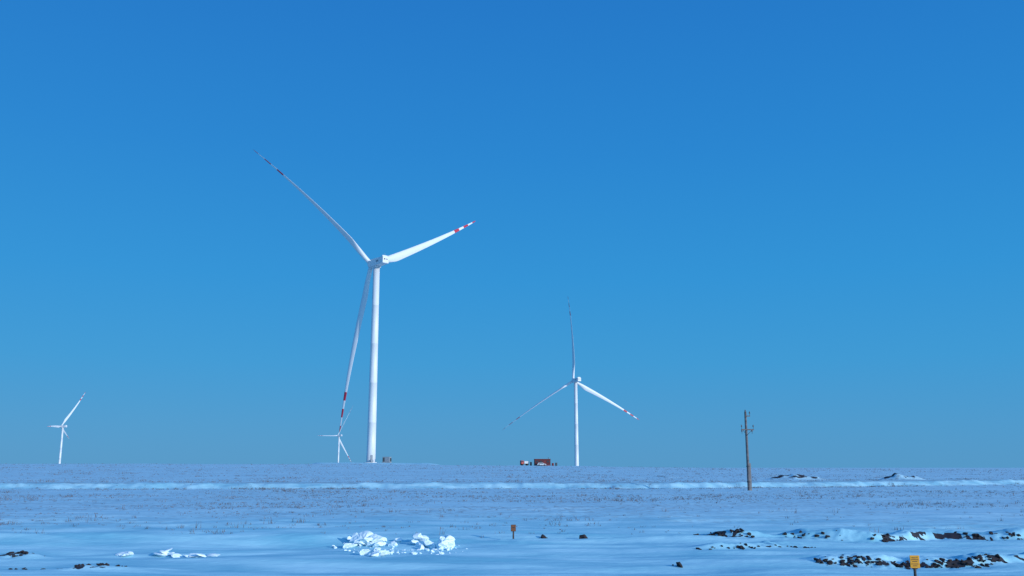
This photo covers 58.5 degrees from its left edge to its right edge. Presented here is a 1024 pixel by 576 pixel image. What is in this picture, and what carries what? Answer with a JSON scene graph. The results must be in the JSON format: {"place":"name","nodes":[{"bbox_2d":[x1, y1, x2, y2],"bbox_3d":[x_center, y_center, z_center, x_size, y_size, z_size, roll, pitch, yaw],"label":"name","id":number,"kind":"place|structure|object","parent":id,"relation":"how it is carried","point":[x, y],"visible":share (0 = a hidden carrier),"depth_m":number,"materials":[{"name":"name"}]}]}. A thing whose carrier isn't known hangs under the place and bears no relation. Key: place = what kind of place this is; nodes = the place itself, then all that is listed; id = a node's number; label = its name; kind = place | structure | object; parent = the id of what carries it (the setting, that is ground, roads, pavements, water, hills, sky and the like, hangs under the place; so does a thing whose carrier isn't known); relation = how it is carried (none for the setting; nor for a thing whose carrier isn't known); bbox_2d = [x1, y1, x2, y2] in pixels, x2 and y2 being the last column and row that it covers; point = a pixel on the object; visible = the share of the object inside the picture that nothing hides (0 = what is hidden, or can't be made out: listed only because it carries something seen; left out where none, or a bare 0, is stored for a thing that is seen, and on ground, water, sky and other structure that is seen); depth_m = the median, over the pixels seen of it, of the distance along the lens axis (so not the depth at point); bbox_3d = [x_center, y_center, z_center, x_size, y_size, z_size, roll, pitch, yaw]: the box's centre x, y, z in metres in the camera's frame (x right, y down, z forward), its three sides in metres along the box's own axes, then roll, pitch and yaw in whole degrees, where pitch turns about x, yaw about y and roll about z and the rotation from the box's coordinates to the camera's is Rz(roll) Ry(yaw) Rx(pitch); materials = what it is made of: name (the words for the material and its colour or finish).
{"place":"outdoors","nodes":[
{"label":"outdoors","id":0,"kind":"place"},
{"bbox_2d":[0,462,1023,575],"bbox_3d":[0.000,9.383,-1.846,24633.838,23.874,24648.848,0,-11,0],"label":"snow field","id":1,"kind":"structure","parent":0,"point":[265,547],"depth_m":42.87,"materials":[{"name":"white snow"}]},
{"bbox_2d":[47,393,84,463],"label":"wind turbine","id":2,"kind":"object","parent":1,"relation":"on","point":[62,426],"visible":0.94,"depth_m":1776.20,"materials":[{"name":"white paint"}]},
{"bbox_2d":[115,548,220,557],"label":"snow drift blocks","id":3,"kind":"object","parent":1,"relation":"on","point":[165,552],"depth_m":27.35,"materials":[{"name":"white snow"}]},
{"bbox_2d":[321,414,350,462],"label":"wind turbine","id":4,"kind":"object","parent":1,"relation":"on","point":[339,440],"visible":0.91,"depth_m":2226.83,"materials":[{"name":"white paint"}]},
{"bbox_2d":[254,150,474,462],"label":"wind turbine","id":5,"kind":"object","parent":1,"relation":"on","point":[375,264],"visible":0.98,"depth_m":458.10,"materials":[{"name":"white paint"}]},
{"bbox_2d":[382,457,391,462],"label":"transformer cabinet","id":6,"kind":"object","parent":1,"relation":"on","point":[386,459],"visible":0.94,"depth_m":440.09,"materials":[{"name":"grey metal"}]},
{"bbox_2d":[331,531,467,556],"bbox_3d":[-3.395,8.023,28.658,3.764,0.572,5.249,5,-12,-22],"label":"snow pile","id":7,"kind":"object","parent":1,"relation":"on","point":[376,541],"visible":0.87,"depth_m":29.42,"materials":[{"name":"white snow"}]},
{"bbox_2d":[0,463,1023,537],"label":"dry grass","id":8,"kind":"structure","parent":1,"relation":"on","point":[656,499],"depth_m":83.90,"materials":[{"name":"brown plant"}]},
{"bbox_2d":[511,525,515,538],"bbox_3d":[0.050,9.063,33.264,0.180,0.880,0.085,0,-11,0],"label":"marker post","id":9,"kind":"object","parent":1,"relation":"on","point":[513,528],"visible":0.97,"depth_m":33.29,"materials":[{"name":"orange metal"}]},
{"bbox_2d":[6,528,1022,569],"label":"soil clods","id":10,"kind":"object","parent":1,"relation":"on","point":[679,564],"visible":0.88,"depth_m":24.62,"materials":[{"name":"brown soil"}]},
{"bbox_2d":[520,460,528,465],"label":"truck","id":11,"kind":"object","parent":1,"relation":"on","point":[523,462],"visible":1,"depth_m":441.19,"materials":[{"name":"red paint"}]},
{"bbox_2d":[534,458,550,465],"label":"site shed","id":12,"kind":"structure","parent":1,"relation":"on","point":[547,462],"depth_m":439.65,"materials":[{"name":"red metal"}]},
{"bbox_2d":[504,300,638,465],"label":"wind turbine","id":13,"kind":"object","parent":1,"relation":"on","point":[576,381],"visible":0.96,"depth_m":896.05,"materials":[{"name":"white paint"}]},
{"bbox_2d":[741,410,753,490],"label":"utility pole","id":14,"kind":"object","parent":1,"relation":"on","point":[749,480],"visible":0.95,"depth_m":103.18,"materials":[{"name":"brown wood"}]},
{"bbox_2d":[909,555,919,575],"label":"warning sign","id":15,"kind":"object","parent":1,"relation":"on","point":[914,562],"visible":1,"depth_m":20.06,"materials":[{"name":"yellow metal"}]},
{"bbox_2d":[0,479,1023,482],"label":"snow covered road","id":16,"kind":"structure","parent":0,"point":[492,482],"depth_m":115.26,"materials":[{"name":"white snow"}]},
{"bbox_2d":[0,0,1023,467],"label":"sky","id":17,"kind":"structure","parent":0,"point":[805,218],"materials":[{"name":"blue"}]}
]}

